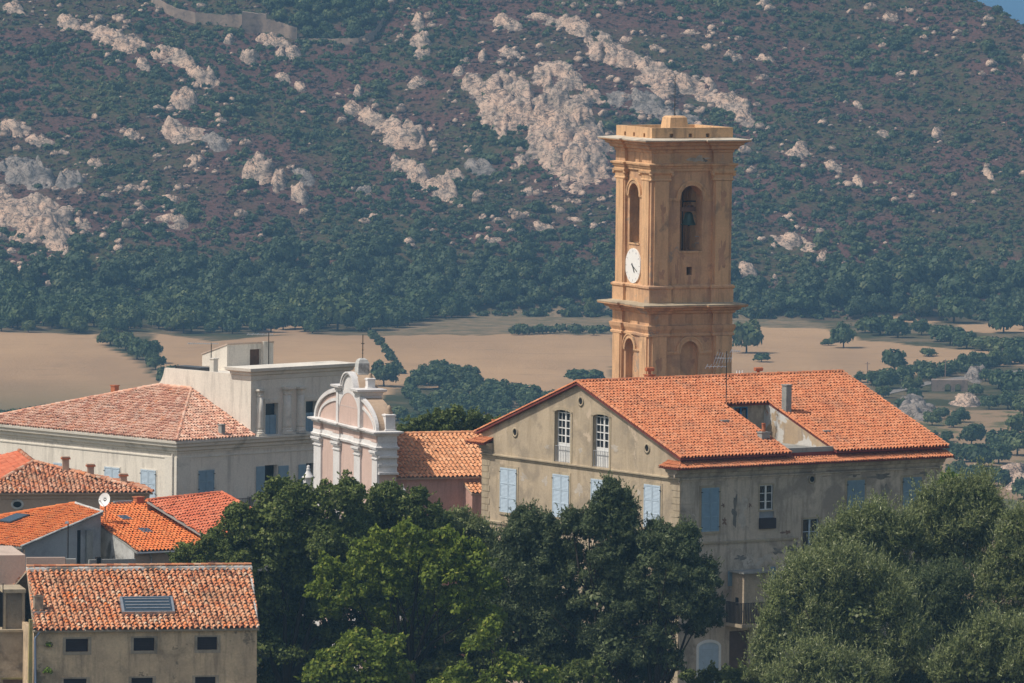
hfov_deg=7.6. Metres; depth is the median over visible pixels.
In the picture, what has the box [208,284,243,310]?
holm oak
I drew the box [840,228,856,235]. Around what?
shrub
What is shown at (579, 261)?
shrub
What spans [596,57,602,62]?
boulder
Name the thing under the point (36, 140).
rock outcrop
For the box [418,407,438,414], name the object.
holm oak
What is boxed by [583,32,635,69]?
rock outcrop
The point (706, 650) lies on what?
arched window
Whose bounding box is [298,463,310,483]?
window
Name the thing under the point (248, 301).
holm oak
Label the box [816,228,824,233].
boulder
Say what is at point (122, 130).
boulder
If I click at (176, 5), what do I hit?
shrub
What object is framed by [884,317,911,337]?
holm oak
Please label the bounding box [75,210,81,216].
boulder
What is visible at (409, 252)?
shrub
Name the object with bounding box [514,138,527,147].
shrub
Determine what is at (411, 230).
shrub
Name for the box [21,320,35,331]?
holm oak
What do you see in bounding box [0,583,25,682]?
stone outbuilding
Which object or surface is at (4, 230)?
shrub
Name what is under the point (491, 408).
holm oak
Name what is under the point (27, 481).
old house
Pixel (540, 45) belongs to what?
boulder
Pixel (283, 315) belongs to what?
holm oak
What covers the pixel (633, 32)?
boulder
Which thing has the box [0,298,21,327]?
holm oak
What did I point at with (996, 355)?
holm oak
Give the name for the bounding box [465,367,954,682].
townhouse
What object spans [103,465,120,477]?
window
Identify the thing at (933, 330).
holm oak
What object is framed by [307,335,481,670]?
church
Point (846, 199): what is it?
shrub
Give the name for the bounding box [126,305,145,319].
holm oak
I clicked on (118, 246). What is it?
boulder
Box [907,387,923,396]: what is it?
holm oak
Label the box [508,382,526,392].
holm oak
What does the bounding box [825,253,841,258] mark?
shrub
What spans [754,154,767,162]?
shrub
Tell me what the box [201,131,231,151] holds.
rock outcrop
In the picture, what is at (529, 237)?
shrub
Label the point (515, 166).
boulder
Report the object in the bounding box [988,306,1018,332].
holm oak
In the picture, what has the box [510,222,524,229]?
shrub
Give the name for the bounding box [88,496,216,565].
orange roofed house
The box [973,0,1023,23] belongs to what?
sky
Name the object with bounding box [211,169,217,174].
boulder
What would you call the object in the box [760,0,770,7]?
rock outcrop
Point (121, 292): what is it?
holm oak
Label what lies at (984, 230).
shrub
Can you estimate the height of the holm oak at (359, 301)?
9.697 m
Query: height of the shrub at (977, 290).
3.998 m
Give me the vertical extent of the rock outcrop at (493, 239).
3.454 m
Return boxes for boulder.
[0,128,10,137]
[0,232,6,240]
[12,145,21,151]
[32,239,41,244]
[45,280,55,287]
[50,150,57,155]
[50,186,59,191]
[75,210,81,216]
[79,229,90,235]
[90,21,96,27]
[92,36,100,40]
[92,113,98,119]
[95,14,105,22]
[99,232,108,238]
[100,193,109,200]
[103,52,111,57]
[105,39,113,45]
[112,14,123,20]
[113,243,123,250]
[114,238,121,242]
[116,15,124,21]
[117,185,123,189]
[119,127,126,133]
[122,218,131,227]
[134,200,142,206]
[136,205,147,211]
[152,104,164,109]
[153,153,162,158]
[155,7,161,13]
[166,104,175,111]
[175,184,183,189]
[191,81,199,88]
[197,3,206,8]
[197,155,204,163]
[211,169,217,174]
[215,117,227,124]
[234,209,247,217]
[239,139,251,145]
[299,208,309,215]
[337,116,346,123]
[358,217,370,223]
[362,37,368,42]
[371,130,380,135]
[396,103,405,112]
[404,237,415,243]
[424,12,434,19]
[427,21,436,28]
[429,139,439,144]
[430,142,438,147]
[464,148,472,153]
[472,189,484,197]
[472,194,481,203]
[495,58,505,65]
[495,217,504,221]
[508,208,515,213]
[509,164,519,170]
[511,211,525,220]
[516,146,524,152]
[519,56,528,61]
[533,189,542,196]
[536,42,545,48]
[556,207,565,213]
[570,2,578,7]
[571,198,581,203]
[573,55,582,62]
[578,190,586,195]
[588,222,598,228]
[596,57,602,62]
[597,196,605,201]
[598,109,608,116]
[605,131,612,135]
[606,75,616,79]
[613,77,621,83]
[616,0,624,6]
[629,30,636,34]
[633,80,640,86]
[638,113,647,120]
[650,45,661,51]
[659,48,666,53]
[664,100,673,105]
[684,104,695,110]
[693,106,704,113]
[702,43,711,49]
[707,24,715,29]
[707,102,714,107]
[734,36,742,40]
[734,116,744,123]
[738,145,752,154]
[746,166,757,173]
[753,102,761,106]
[755,123,764,129]
[757,236,766,242]
[758,74,768,80]
[764,3,776,11]
[795,140,808,146]
[800,162,808,167]
[814,189,823,195]
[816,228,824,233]
[818,118,827,125]
[828,146,836,151]
[842,180,852,187]
[846,9,853,13]
[863,2,877,10]
[878,42,886,47]
[891,196,899,200]
[895,71,905,76]
[906,8,914,12]
[908,193,915,199]
[910,70,918,76]
[920,34,927,39]
[953,29,963,34]
[982,14,994,21]
[986,59,997,66]
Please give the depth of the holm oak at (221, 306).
1944.31 m
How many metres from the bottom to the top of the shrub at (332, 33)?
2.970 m
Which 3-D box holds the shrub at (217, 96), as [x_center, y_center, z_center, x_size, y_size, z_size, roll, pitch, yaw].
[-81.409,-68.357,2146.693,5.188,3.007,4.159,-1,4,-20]
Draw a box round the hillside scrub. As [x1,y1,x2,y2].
[0,0,1023,320]
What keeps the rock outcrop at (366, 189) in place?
on the ground
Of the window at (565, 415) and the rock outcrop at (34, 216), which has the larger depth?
the rock outcrop at (34, 216)
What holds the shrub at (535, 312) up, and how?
on the ground
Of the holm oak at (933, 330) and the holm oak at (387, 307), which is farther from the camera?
the holm oak at (387, 307)
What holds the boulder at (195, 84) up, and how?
on the ground
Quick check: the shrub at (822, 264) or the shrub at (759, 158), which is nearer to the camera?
the shrub at (822, 264)
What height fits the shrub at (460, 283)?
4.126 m
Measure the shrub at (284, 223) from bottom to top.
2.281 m
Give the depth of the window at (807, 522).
487.68 m
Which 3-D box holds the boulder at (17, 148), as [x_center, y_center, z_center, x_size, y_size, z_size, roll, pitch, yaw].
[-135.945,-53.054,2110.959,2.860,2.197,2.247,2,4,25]
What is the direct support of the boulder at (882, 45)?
on the ground
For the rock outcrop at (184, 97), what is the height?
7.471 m
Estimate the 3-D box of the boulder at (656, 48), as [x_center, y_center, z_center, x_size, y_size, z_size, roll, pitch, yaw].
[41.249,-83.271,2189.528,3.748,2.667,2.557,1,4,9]
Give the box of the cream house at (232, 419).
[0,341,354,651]
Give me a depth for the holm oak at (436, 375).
1747.56 m
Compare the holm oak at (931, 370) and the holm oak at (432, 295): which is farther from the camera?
the holm oak at (432, 295)
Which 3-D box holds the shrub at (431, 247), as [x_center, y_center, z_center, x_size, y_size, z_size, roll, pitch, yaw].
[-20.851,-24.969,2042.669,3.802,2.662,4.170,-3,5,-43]
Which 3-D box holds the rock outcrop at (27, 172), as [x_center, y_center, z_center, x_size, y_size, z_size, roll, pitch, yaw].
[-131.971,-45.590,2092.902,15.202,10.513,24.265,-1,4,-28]
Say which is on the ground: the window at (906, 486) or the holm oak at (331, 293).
the holm oak at (331, 293)
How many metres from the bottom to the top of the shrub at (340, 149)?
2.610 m
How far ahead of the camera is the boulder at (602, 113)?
2137.32 m
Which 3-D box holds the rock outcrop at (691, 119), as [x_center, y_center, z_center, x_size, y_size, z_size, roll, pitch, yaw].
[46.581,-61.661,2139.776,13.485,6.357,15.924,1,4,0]
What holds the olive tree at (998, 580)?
on the ground
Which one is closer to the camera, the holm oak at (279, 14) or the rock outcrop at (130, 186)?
the rock outcrop at (130, 186)
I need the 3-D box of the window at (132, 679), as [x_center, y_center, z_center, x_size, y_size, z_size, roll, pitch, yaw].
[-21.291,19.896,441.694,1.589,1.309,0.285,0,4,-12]
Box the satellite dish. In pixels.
[99,493,109,522]
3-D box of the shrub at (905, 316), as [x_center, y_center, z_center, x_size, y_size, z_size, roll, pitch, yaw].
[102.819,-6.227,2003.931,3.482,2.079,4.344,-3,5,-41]
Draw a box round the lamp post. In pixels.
[65,521,68,557]
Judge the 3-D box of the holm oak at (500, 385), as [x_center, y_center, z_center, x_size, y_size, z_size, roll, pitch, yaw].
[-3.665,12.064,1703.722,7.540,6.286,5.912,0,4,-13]
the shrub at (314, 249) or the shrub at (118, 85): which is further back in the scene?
the shrub at (118, 85)
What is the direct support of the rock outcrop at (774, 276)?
on the ground
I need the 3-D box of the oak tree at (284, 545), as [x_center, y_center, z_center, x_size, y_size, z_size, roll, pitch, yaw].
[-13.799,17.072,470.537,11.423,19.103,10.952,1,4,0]
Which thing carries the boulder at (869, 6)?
on the ground
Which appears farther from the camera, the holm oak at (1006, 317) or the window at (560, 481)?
the holm oak at (1006, 317)
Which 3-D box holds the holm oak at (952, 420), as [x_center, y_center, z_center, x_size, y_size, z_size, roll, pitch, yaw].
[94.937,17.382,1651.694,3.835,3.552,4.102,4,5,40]
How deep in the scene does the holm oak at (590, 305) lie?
2004.33 m
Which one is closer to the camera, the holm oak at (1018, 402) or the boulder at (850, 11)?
the holm oak at (1018, 402)
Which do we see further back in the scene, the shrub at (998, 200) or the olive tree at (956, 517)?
the shrub at (998, 200)
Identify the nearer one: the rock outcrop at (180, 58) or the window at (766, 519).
the window at (766, 519)
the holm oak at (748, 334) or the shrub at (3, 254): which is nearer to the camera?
the holm oak at (748, 334)
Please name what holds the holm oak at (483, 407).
on the ground
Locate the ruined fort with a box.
[151,0,296,38]
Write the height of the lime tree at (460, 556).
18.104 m
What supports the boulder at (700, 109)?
on the ground
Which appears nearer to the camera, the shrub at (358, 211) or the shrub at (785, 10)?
the shrub at (358, 211)
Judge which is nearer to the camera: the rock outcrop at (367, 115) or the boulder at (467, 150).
the boulder at (467, 150)
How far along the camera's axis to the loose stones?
2120.66 m
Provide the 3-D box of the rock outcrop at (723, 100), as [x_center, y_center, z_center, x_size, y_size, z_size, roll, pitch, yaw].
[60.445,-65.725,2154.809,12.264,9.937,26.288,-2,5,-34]
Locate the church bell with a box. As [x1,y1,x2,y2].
[680,205,695,225]
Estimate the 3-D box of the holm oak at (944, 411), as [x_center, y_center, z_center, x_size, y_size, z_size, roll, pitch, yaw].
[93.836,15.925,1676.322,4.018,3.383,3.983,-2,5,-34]
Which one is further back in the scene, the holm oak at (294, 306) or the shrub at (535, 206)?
the shrub at (535, 206)
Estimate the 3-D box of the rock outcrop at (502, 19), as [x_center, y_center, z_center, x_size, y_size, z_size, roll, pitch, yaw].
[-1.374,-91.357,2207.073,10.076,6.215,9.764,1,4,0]
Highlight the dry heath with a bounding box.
[0,0,1023,246]
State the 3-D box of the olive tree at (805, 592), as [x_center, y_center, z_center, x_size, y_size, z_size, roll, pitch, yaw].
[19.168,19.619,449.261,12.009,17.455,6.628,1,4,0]
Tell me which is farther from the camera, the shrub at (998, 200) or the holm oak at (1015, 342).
the shrub at (998, 200)
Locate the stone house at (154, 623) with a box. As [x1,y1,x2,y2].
[13,562,258,682]
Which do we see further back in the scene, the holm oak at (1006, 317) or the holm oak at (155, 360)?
the holm oak at (1006, 317)
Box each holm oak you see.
[0,279,39,300]
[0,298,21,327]
[0,316,13,330]
[3,297,35,329]
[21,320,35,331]
[34,307,48,325]
[38,305,61,327]
[60,302,90,331]
[68,294,100,307]
[70,315,88,333]
[79,300,110,326]
[91,307,115,326]
[96,327,121,344]
[99,318,115,329]
[113,331,134,350]
[115,303,137,310]
[115,308,142,330]
[116,287,132,296]
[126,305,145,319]
[127,337,148,358]
[135,340,163,357]
[142,292,169,308]
[145,352,166,369]
[147,308,169,328]
[151,295,174,309]
[156,364,178,380]
[159,312,182,330]
[166,304,176,312]
[168,306,196,332]
[171,292,199,304]
[180,288,209,308]
[184,310,206,331]
[203,322,218,332]
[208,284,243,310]
[208,312,234,331]
[213,298,246,318]
[223,317,241,333]
[229,293,258,308]
[237,307,262,330]
[248,316,262,332]
[252,290,265,307]
[258,314,282,331]
[259,291,292,306]
[262,292,292,310]
[263,298,283,310]
[269,302,292,312]
[270,8,287,21]
[275,308,293,329]
[288,9,310,28]
[289,285,322,309]
[289,303,302,310]
[290,305,316,331]
[293,0,312,9]
[302,316,323,332]
[316,21,333,32]
[316,292,357,330]
[319,289,335,298]
[322,9,337,18]
[331,0,353,8]
[339,321,354,327]
[347,291,358,297]
[348,16,362,25]
[350,296,366,309]
[353,299,391,329]
[354,0,371,13]
[354,317,371,331]
[370,359,399,385]
[383,295,404,301]
[383,305,397,325]
[385,307,409,327]
[390,298,406,308]
[391,406,408,420]
[399,294,434,320]
[399,415,406,423]
[400,304,422,324]
[401,384,416,394]
[401,386,413,397]
[403,286,440,312]
[404,371,428,386]
[404,413,422,425]
[405,388,420,397]
[409,363,436,375]
[409,393,429,404]
[410,396,432,410]
[415,393,440,410]
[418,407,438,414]
[422,367,455,388]
[423,405,445,415]
[427,390,449,400]
[428,359,448,366]
[433,401,451,408]
[438,290,470,317]
[438,306,453,318]
[439,382,462,395]
[444,363,460,367]
[447,388,467,398]
[448,365,470,384]
[450,403,467,408]
[456,376,482,393]
[463,364,480,373]
[464,373,484,384]
[470,401,489,414]
[474,382,492,391]
[481,382,511,396]
[482,378,497,384]
[486,402,509,413]
[488,378,508,386]
[489,388,511,397]
[492,410,511,416]
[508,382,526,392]
[512,388,530,400]
[515,384,542,393]
[516,394,523,403]
[518,391,537,405]
[520,392,542,405]
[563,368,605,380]
[583,296,599,311]
[732,318,763,352]
[785,287,818,313]
[829,320,856,347]
[853,371,865,381]
[854,316,870,332]
[863,370,877,382]
[864,314,889,334]
[872,370,898,386]
[875,385,891,397]
[877,367,895,372]
[882,348,907,368]
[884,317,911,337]
[893,364,915,380]
[894,398,905,407]
[901,375,923,388]
[906,294,936,316]
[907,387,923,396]
[911,318,931,334]
[911,359,929,373]
[917,360,942,378]
[923,410,942,424]
[926,324,952,341]
[933,407,949,417]
[935,324,965,344]
[936,294,973,322]
[936,360,958,375]
[939,435,955,450]
[940,430,953,439]
[945,414,961,426]
[945,460,968,468]
[945,466,973,478]
[949,442,966,459]
[951,406,970,420]
[952,330,976,348]
[954,353,974,365]
[956,423,986,443]
[960,443,994,463]
[967,336,994,350]
[967,463,990,474]
[968,351,990,364]
[968,383,983,394]
[979,368,992,380]
[980,394,999,408]
[985,428,1008,444]
[986,336,1007,349]
[986,348,1007,363]
[987,466,1010,485]
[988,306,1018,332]
[988,368,1006,388]
[988,441,1011,463]
[995,389,1018,408]
[999,368,1023,391]
[1001,347,1021,363]
[1001,430,1023,454]
[1004,336,1023,348]
[1004,412,1023,431]
[1011,393,1023,412]
[1011,476,1023,498]
[1015,310,1023,328]
[1017,346,1023,354]
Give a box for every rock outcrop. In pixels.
[0,118,31,137]
[0,154,56,190]
[0,184,73,254]
[2,0,25,15]
[7,247,16,253]
[25,133,54,146]
[43,221,74,250]
[55,169,83,189]
[57,13,80,30]
[58,149,68,154]
[74,216,90,228]
[80,23,150,53]
[87,157,102,166]
[123,128,140,139]
[123,183,145,190]
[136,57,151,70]
[150,44,196,72]
[155,213,188,229]
[160,115,204,144]
[162,194,180,203]
[168,86,197,109]
[186,65,219,88]
[188,154,201,169]
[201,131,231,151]
[223,33,234,44]
[239,48,259,64]
[242,151,274,184]
[255,32,290,47]
[270,169,286,192]
[274,44,300,60]
[275,72,290,83]
[290,182,308,204]
[291,168,314,186]
[294,81,306,91]
[343,102,361,116]
[353,84,362,96]
[356,185,371,193]
[357,105,385,132]
[379,117,426,149]
[390,153,398,162]
[390,156,431,186]
[407,75,427,88]
[408,30,430,47]
[410,12,424,31]
[413,47,431,57]
[420,175,458,201]
[444,168,464,180]
[452,65,464,75]
[460,68,561,138]
[464,158,496,176]
[478,48,487,61]
[484,235,501,242]
[493,13,523,30]
[497,45,520,57]
[510,72,614,191]
[520,186,532,195]
[527,12,558,25]
[530,60,600,96]
[533,220,554,230]
[555,14,602,37]
[559,140,609,193]
[567,217,581,221]
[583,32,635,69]
[606,84,672,118]
[610,48,678,98]
[615,30,643,49]
[642,69,717,102]
[659,109,700,123]
[680,29,699,34]
[695,88,751,115]
[726,49,743,61]
[733,105,755,127]
[738,261,757,276]
[755,53,774,61]
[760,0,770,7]
[770,232,816,252]
[770,274,777,282]
[783,211,795,219]
[784,144,810,159]
[815,250,826,261]
[823,159,842,172]
[852,174,865,187]
[853,100,862,108]
[876,129,893,137]
[882,11,898,21]
[896,393,935,420]
[931,127,943,138]
[948,392,980,406]
[964,364,984,383]
[982,166,1004,194]
[999,462,1023,490]
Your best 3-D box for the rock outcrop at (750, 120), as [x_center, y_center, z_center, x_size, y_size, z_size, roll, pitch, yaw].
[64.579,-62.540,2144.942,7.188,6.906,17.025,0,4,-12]
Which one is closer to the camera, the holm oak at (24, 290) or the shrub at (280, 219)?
the holm oak at (24, 290)
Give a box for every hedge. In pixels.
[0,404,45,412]
[367,329,406,373]
[508,323,611,334]
[917,355,1023,379]
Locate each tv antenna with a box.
[187,342,218,357]
[247,333,272,363]
[705,349,740,401]
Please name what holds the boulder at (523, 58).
on the ground
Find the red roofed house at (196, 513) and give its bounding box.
[146,491,251,562]
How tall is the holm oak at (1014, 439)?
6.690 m
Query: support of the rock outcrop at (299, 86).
on the ground
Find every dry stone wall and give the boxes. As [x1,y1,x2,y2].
[299,0,397,45]
[450,13,530,27]
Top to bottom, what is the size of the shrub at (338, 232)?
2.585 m
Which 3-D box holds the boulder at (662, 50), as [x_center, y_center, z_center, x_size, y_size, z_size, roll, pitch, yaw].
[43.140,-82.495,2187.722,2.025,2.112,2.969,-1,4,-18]
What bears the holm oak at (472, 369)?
on the ground
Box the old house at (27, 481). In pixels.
[0,448,153,513]
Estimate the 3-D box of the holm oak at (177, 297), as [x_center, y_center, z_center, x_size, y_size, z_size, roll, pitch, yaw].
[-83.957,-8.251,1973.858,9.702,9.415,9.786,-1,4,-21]
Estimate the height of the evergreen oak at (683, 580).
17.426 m
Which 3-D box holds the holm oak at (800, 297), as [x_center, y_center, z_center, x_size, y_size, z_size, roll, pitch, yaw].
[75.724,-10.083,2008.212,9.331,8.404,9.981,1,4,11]
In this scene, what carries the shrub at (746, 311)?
on the ground
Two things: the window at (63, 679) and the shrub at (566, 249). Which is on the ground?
the shrub at (566, 249)
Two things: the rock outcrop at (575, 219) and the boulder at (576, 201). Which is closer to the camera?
the rock outcrop at (575, 219)
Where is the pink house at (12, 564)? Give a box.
[0,546,75,584]
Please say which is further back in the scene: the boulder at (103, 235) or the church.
the boulder at (103, 235)
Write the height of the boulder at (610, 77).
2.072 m
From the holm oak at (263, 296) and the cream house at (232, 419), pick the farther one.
the holm oak at (263, 296)
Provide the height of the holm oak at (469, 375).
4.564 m
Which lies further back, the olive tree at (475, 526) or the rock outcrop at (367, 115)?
the rock outcrop at (367, 115)
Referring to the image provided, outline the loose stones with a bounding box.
[0,0,1023,276]
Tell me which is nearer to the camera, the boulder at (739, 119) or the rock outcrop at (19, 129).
the rock outcrop at (19, 129)
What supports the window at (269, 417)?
in the cream house at (232, 419)
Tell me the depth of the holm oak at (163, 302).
1965.06 m
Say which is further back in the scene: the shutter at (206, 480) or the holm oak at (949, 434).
the holm oak at (949, 434)
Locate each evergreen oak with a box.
[476,498,598,682]
[553,469,678,682]
[623,511,728,682]
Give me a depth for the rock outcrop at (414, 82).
2161.22 m
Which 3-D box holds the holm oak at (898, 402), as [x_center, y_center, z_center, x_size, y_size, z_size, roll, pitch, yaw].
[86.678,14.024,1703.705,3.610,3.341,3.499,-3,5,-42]
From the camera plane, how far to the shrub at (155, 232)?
2049.65 m
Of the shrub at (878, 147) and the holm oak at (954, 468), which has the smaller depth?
the holm oak at (954, 468)
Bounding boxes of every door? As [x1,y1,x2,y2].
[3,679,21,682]
[729,630,746,667]
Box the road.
[890,370,1021,393]
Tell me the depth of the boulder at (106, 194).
2071.20 m
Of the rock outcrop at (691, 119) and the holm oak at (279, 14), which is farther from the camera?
the holm oak at (279, 14)
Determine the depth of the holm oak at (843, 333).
1889.29 m
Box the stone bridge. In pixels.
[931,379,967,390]
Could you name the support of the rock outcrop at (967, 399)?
on the ground
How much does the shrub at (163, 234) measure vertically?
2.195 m
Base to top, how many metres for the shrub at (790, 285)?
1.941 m
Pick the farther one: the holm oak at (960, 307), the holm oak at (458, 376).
the holm oak at (960, 307)
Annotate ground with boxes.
[0,0,1023,674]
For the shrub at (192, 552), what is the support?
on the ground
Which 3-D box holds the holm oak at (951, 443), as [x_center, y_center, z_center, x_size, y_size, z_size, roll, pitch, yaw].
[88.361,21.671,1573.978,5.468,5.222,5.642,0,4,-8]
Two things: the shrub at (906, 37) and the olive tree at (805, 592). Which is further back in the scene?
the shrub at (906, 37)
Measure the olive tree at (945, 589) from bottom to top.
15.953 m
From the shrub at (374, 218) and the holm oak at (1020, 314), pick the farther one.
the shrub at (374, 218)
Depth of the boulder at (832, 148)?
2117.44 m
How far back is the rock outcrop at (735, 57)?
2183.15 m
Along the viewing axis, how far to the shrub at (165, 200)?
2072.83 m
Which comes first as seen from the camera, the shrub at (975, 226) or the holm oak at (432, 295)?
the holm oak at (432, 295)
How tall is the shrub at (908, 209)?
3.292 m
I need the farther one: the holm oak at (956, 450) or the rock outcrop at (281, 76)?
the rock outcrop at (281, 76)
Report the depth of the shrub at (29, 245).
2040.74 m
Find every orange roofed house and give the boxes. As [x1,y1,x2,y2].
[0,502,103,570]
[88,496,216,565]
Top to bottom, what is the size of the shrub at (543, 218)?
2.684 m
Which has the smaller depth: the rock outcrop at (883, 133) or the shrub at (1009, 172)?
the shrub at (1009, 172)
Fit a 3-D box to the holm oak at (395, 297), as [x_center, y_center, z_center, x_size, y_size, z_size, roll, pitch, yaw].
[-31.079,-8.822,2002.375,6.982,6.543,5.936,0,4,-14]
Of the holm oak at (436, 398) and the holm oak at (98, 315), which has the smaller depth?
the holm oak at (436, 398)
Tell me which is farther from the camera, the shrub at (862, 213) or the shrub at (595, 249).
the shrub at (862, 213)
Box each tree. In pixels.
[207,469,370,682]
[293,626,417,682]
[302,515,509,682]
[338,559,507,682]
[341,478,488,668]
[395,403,500,433]
[426,616,561,682]
[448,504,505,654]
[554,655,617,682]
[738,531,942,681]
[750,626,903,682]
[799,485,932,633]
[889,455,1013,630]
[892,546,1009,657]
[913,604,1023,682]
[938,466,963,542]
[961,492,1023,682]
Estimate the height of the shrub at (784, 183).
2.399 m
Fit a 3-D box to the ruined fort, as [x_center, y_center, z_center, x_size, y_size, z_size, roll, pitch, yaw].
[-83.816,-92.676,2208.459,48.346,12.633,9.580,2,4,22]
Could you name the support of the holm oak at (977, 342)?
on the ground
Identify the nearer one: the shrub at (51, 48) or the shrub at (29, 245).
the shrub at (29, 245)
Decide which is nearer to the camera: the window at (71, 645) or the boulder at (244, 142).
the window at (71, 645)
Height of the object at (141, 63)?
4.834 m
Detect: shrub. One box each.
[0,91,18,101]
[0,227,8,233]
[0,251,7,257]
[13,70,26,78]
[17,52,30,59]
[19,242,36,249]
[25,45,43,54]
[42,44,57,52]
[49,252,60,259]
[52,83,63,90]
[52,107,67,114]
[56,42,66,47]
[66,234,86,245]
[73,241,87,250]
[85,242,96,251]
[96,166,117,175]
[105,81,123,90]
[116,115,128,123]
[120,138,136,147]
[126,214,140,219]
[133,22,145,30]
[133,231,148,239]
[140,222,157,230]
[150,97,167,106]
[151,227,164,236]
[157,195,169,200]
[157,230,170,238]
[159,197,174,204]
[164,247,178,253]
[165,527,233,562]
[168,1,182,8]
[180,202,198,210]
[180,241,197,249]
[183,211,198,221]
[211,91,229,100]
[221,104,237,114]
[223,27,240,34]
[224,91,236,96]
[236,93,246,101]
[238,103,253,114]
[243,96,259,103]
[243,178,257,187]
[244,241,257,248]
[256,244,268,250]
[257,612,372,682]
[262,224,285,235]
[278,217,289,222]
[279,219,290,226]
[284,127,299,136]
[292,56,304,63]
[295,239,314,249]
[309,246,322,253]
[319,204,334,211]
[325,29,340,38]
[327,243,340,252]
[332,227,344,235]
[333,146,349,153]
[340,178,354,187]
[348,207,363,217]
[348,238,366,246]
[368,223,381,229]
[369,214,382,221]
[373,82,387,92]
[376,10,391,19]
[381,234,400,244]
[406,249,418,256]
[407,226,421,235]
[408,233,422,241]
[414,215,428,223]
[425,243,440,251]
[432,203,447,210]
[435,235,449,243]
[443,57,459,67]
[450,49,465,57]
[453,199,467,204]
[454,278,476,290]
[460,222,471,230]
[470,122,480,127]
[483,242,500,250]
[484,207,496,214]
[485,154,501,163]
[500,136,514,144]
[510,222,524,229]
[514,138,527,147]
[518,233,533,241]
[524,200,546,212]
[529,307,544,316]
[538,228,556,235]
[539,214,551,223]
[558,244,573,253]
[558,298,574,306]
[561,305,581,316]
[570,232,587,242]
[570,258,586,264]
[590,245,602,253]
[601,258,614,266]
[602,120,618,128]
[678,658,765,682]
[731,265,740,279]
[732,26,748,34]
[737,292,756,302]
[742,307,755,315]
[748,302,771,316]
[753,120,767,127]
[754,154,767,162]
[776,179,791,187]
[781,7,792,13]
[787,282,797,288]
[800,167,815,176]
[802,251,815,260]
[808,184,822,193]
[812,232,829,243]
[819,259,839,267]
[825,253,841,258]
[829,196,840,202]
[832,92,846,98]
[839,195,854,202]
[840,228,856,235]
[845,230,863,238]
[848,41,865,50]
[848,58,863,66]
[849,241,870,252]
[854,210,870,218]
[869,62,882,73]
[870,195,888,204]
[871,143,886,151]
[878,248,895,258]
[890,38,904,45]
[891,649,956,682]
[893,91,907,98]
[896,34,910,41]
[898,204,914,214]
[898,313,914,320]
[904,236,917,244]
[908,244,923,254]
[925,247,937,254]
[941,246,955,254]
[944,172,959,182]
[952,259,965,270]
[953,132,970,142]
[954,224,967,232]
[959,106,975,113]
[967,224,981,230]
[970,284,989,296]
[979,228,991,233]
[980,39,995,50]
[991,55,1008,62]
[992,197,1008,204]
[1002,167,1017,176]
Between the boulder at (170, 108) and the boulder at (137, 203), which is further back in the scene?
the boulder at (170, 108)
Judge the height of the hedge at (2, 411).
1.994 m
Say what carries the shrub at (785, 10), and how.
on the ground
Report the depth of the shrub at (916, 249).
2047.27 m
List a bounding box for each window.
[11,499,23,508]
[53,461,61,465]
[61,677,89,682]
[63,637,90,654]
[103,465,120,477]
[128,676,155,682]
[131,636,157,653]
[140,468,156,497]
[192,675,218,682]
[194,635,219,652]
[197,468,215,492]
[256,465,288,491]
[264,398,279,434]
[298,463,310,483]
[304,396,318,431]
[499,465,518,514]
[551,407,572,465]
[551,471,570,519]
[589,411,610,470]
[589,476,602,502]
[642,481,662,528]
[696,640,720,682]
[699,485,720,533]
[734,407,747,419]
[758,483,775,528]
[801,517,820,553]
[845,477,866,513]
[900,474,923,516]
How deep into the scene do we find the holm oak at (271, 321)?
1930.42 m
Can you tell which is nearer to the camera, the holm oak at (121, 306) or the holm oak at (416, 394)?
the holm oak at (416, 394)
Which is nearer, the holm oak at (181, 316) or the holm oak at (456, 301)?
the holm oak at (181, 316)
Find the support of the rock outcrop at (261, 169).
on the ground
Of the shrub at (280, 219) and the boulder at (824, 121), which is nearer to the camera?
the shrub at (280, 219)
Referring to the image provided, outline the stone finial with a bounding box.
[302,465,314,491]
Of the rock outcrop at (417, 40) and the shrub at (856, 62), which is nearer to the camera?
the shrub at (856, 62)
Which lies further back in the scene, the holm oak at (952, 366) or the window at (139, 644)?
the holm oak at (952, 366)
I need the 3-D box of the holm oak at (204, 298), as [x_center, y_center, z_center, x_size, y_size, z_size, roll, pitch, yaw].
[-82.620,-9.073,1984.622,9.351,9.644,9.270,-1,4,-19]
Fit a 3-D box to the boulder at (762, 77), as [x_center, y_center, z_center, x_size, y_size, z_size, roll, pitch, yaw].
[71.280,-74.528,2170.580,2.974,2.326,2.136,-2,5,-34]
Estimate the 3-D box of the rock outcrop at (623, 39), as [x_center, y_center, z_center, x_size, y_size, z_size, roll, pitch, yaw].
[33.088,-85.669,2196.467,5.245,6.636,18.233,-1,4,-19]
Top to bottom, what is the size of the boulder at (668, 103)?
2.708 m
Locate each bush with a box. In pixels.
[752,352,770,361]
[820,339,833,344]
[919,348,938,355]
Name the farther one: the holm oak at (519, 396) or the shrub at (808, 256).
the shrub at (808, 256)
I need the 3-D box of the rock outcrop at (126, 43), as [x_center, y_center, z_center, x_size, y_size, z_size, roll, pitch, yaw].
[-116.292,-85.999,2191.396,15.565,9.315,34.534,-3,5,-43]
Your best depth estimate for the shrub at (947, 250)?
2047.01 m
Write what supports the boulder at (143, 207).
on the ground
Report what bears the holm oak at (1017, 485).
on the ground
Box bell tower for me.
[597,79,751,377]
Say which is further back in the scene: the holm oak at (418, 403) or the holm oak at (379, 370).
the holm oak at (379, 370)
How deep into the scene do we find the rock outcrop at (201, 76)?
2161.53 m
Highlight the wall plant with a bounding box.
[42,642,52,673]

